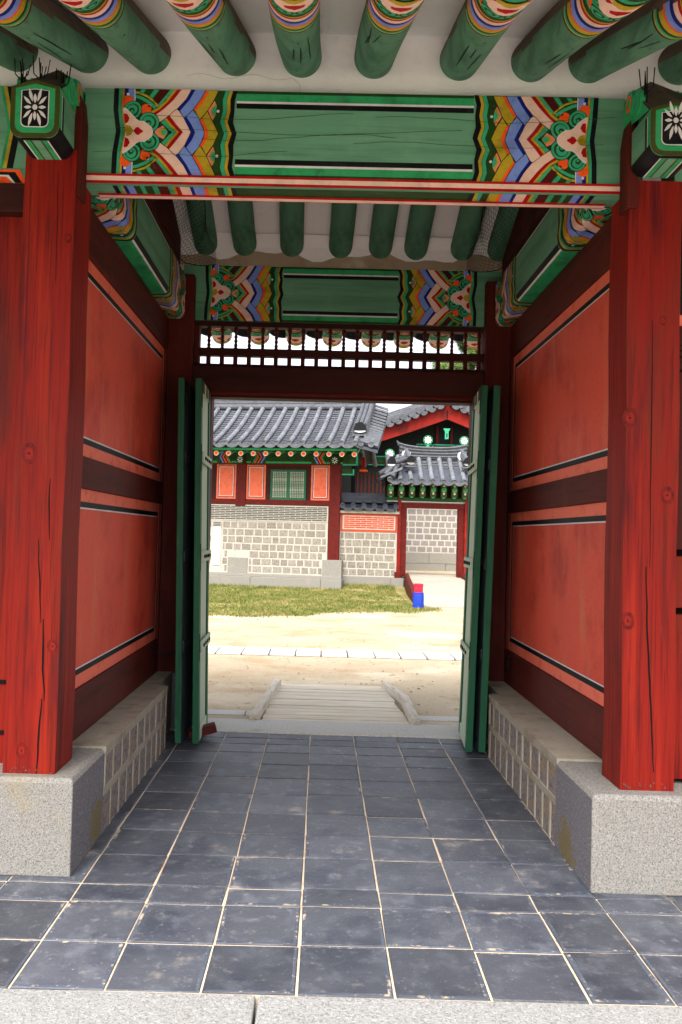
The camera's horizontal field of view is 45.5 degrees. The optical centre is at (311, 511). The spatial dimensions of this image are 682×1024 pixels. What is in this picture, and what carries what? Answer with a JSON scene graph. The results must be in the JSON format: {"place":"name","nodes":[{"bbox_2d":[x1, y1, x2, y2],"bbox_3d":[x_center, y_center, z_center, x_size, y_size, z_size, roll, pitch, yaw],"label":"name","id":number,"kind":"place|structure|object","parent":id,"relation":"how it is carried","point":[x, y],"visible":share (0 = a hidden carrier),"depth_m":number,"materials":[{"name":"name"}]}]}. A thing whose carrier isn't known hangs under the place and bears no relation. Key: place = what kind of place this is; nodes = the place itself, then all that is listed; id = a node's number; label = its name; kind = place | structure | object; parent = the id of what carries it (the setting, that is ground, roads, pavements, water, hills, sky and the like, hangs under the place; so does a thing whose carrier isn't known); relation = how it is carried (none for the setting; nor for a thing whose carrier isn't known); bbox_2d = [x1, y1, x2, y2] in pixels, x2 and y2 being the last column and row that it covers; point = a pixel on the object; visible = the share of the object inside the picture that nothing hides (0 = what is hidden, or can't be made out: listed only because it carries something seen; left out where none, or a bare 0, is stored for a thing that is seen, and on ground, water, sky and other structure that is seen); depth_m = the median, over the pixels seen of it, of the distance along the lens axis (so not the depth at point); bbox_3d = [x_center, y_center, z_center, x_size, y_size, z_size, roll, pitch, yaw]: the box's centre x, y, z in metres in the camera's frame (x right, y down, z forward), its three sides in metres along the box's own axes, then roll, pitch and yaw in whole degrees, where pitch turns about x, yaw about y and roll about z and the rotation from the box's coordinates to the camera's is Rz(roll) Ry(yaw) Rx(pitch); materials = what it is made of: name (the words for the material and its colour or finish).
{"place":"outdoors","nodes":[
{"label":"outdoors","id":0,"kind":"place"},
{"bbox_2d":[209,583,442,619],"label":"lawn ground","id":1,"kind":"structure","parent":0,"point":[401,591],"depth_m":21.73,"materials":[{"name":"green plant"}]},
{"bbox_2d":[209,400,388,589],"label":"palace hall","id":2,"kind":"structure","parent":1,"relation":"on","point":[283,475],"depth_m":26.27,"materials":[{"name":"stone"}]},
{"bbox_2d":[270,469,306,499],"bbox_3d":[-0.741,-0.877,26.276,1.170,0.980,0.079,1,-2,10],"label":"window","id":3,"kind":"structure","parent":2,"relation":"in","point":[285,484],"depth_m":26.25,"materials":[{"name":"green paint"}]},
{"bbox_2d":[339,492,398,584],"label":"brick panel wall","id":4,"kind":"structure","parent":1,"relation":"on","point":[368,539],"depth_m":26.08,"materials":[{"name":"stone"}]},
{"bbox_2d":[413,583,423,607],"bbox_3d":[2.605,2.042,19.770,0.262,0.595,0.262,2,-2,1],"label":"litter bin","id":5,"kind":"object","parent":1,"relation":"on","point":[418,597],"visible":0.99,"depth_m":19.67,"materials":[{"name":"blue plastic"}]},
{"bbox_2d":[376,441,467,586],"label":"side gate","id":6,"kind":"structure","parent":1,"relation":"on","point":[438,476],"depth_m":26.02,"materials":[{"name":"tile"}]},
{"bbox_2d":[404,573,464,608],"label":"boardwalk ramp","id":7,"kind":"structure","parent":1,"relation":"on","point":[443,591],"depth_m":23.23,"materials":[{"name":"beige wood"}]},
{"bbox_2d":[208,608,463,716],"bbox_3d":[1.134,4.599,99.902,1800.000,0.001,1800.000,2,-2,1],"label":"courtyard ground","id":8,"kind":"structure","parent":0,"point":[442,688],"depth_m":11.26,"materials":[{"name":"beige soil"}]},
{"bbox_2d":[208,709,458,721],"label":"terrace kerb","id":9,"kind":"structure","parent":8,"relation":"on","point":[422,718],"depth_m":7.07,"materials":[{"name":"stone"}]},
{"bbox_2d":[208,715,458,724],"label":"terrace","id":10,"kind":"structure","parent":8,"relation":"on","point":[246,717],"depth_m":6.94,"materials":[{"name":"beige stone"}]},
{"bbox_2d":[209,617,458,713],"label":"court pebbles","id":11,"kind":"object","parent":8,"relation":"on","point":[348,663],"visible":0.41,"depth_m":10.35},
{"bbox_2d":[248,679,419,723],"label":"wooden ramp","id":12,"kind":"structure","parent":8,"relation":"on","point":[278,700],"depth_m":7.55,"materials":[{"name":"beige wood"}]},
{"bbox_2d":[208,646,461,660],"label":"stone path","id":13,"kind":"structure","parent":8,"relation":"on","point":[307,652],"depth_m":11.61,"materials":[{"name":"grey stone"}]},
{"bbox_2d":[0,0,681,895],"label":"gate house","id":14,"kind":"structure","parent":8,"relation":"on","point":[350,168],"depth_m":3.79,"materials":[{"name":"red wood"}]},
{"bbox_2d":[14,55,71,90],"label":"bird spikes","id":15,"kind":"object","parent":14,"relation":"on","point":[40,73],"visible":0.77,"depth_m":3.51,"materials":[{"name":"grey metal"}]},
{"bbox_2d":[151,199,215,265],"bbox_3d":[-0.862,-2.179,5.328,0.227,0.619,2.045,2,-2,1],"label":"bird net","id":16,"kind":"object","parent":14,"relation":"hanging from","point":[205,229],"visible":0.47,"depth_m":5.78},
{"bbox_2d":[175,378,194,742],"bbox_3d":[-0.916,0.340,5.988,0.103,2.555,0.592,2,-2,1],"label":"door leaf","id":17,"kind":"structure","parent":14,"relation":"in","point":[186,393],"depth_m":5.78,"materials":[{"name":"green paint"}]},
{"bbox_2d":[192,378,211,743],"bbox_3d":[-0.799,0.343,5.987,0.112,2.555,0.595,2,-2,-1],"label":"door leaf","id":18,"kind":"structure","parent":14,"relation":"in","point":[203,462],"depth_m":5.74,"materials":[{"name":"green paint"}]},
{"bbox_2d":[458,385,487,751],"bbox_3d":[1.177,0.396,5.962,0.112,2.555,0.601,1,-2,5],"label":"door leaf","id":19,"kind":"structure","parent":14,"relation":"in","point":[468,643],"depth_m":5.70,"materials":[{"name":"green paint"}]},
{"bbox_2d":[473,386,500,751],"bbox_3d":[1.254,0.398,5.961,0.107,2.555,0.596,1,-2,3],"label":"door leaf","id":20,"kind":"structure","parent":14,"relation":"in","point":[493,401],"depth_m":5.69,"materials":[{"name":"green paint"}]},
{"bbox_2d":[466,206,542,271],"bbox_3d":[1.310,-2.121,5.301,0.227,0.619,2.045,2,-2,1],"label":"bird net","id":21,"kind":"object","parent":14,"relation":"hanging from","point":[482,243],"visible":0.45,"depth_m":5.76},
{"bbox_2d":[639,67,654,101],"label":"bird spikes","id":22,"kind":"object","parent":14,"relation":"on","point":[645,90],"visible":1,"depth_m":3.45,"materials":[{"name":"grey metal"}]},
{"bbox_2d":[0,988,681,1023],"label":"kerb","id":23,"kind":"structure","parent":8,"relation":"on","point":[29,1006],"depth_m":2.56,"materials":[{"name":"stone"}]},
{"bbox_2d":[0,730,681,1017],"bbox_3d":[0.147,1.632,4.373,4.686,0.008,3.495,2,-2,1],"label":"floor tiles","id":24,"kind":"object","parent":8,"relation":"on","point":[194,877],"visible":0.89,"depth_m":3.39,"materials":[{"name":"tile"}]},
{"bbox_2d":[188,722,216,739],"bbox_3d":[-0.791,1.591,5.915,0.200,0.060,0.090,-13,1,-11],"label":"door wedge","id":25,"kind":"object","parent":24,"relation":"on","point":[208,728],"depth_m":5.88,"materials":[{"name":"red wood"}]},
{"bbox_2d":[429,338,477,369],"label":"pine tree","id":26,"kind":"object","parent":8,"relation":"on","point":[470,366],"visible":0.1,"depth_m":45.53,"materials":[{"name":"green plant"}]},
{"bbox_2d":[200,333,475,411],"label":"sky","id":27,"kind":"structure","parent":0,"point":[242,342],"materials":[{"name":"white"}]},
{"bbox_2d":[355,404,468,577],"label":"gabled hall","id":28,"kind":"structure","parent":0,"point":[433,425],"depth_m":34.00,"materials":[{"name":"grey tile"}]},
{"bbox_2d":[402,570,455,576],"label":"court ground","id":29,"kind":"structure","parent":0,"point":[431,572],"depth_m":30.11,"materials":[{"name":"beige soil"}]},
{"bbox_2d":[396,502,462,571],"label":"court wall","id":30,"kind":"structure","parent":29,"relation":"on","point":[431,539],"depth_m":31.92,"materials":[{"name":"grey stone"}]}
]}

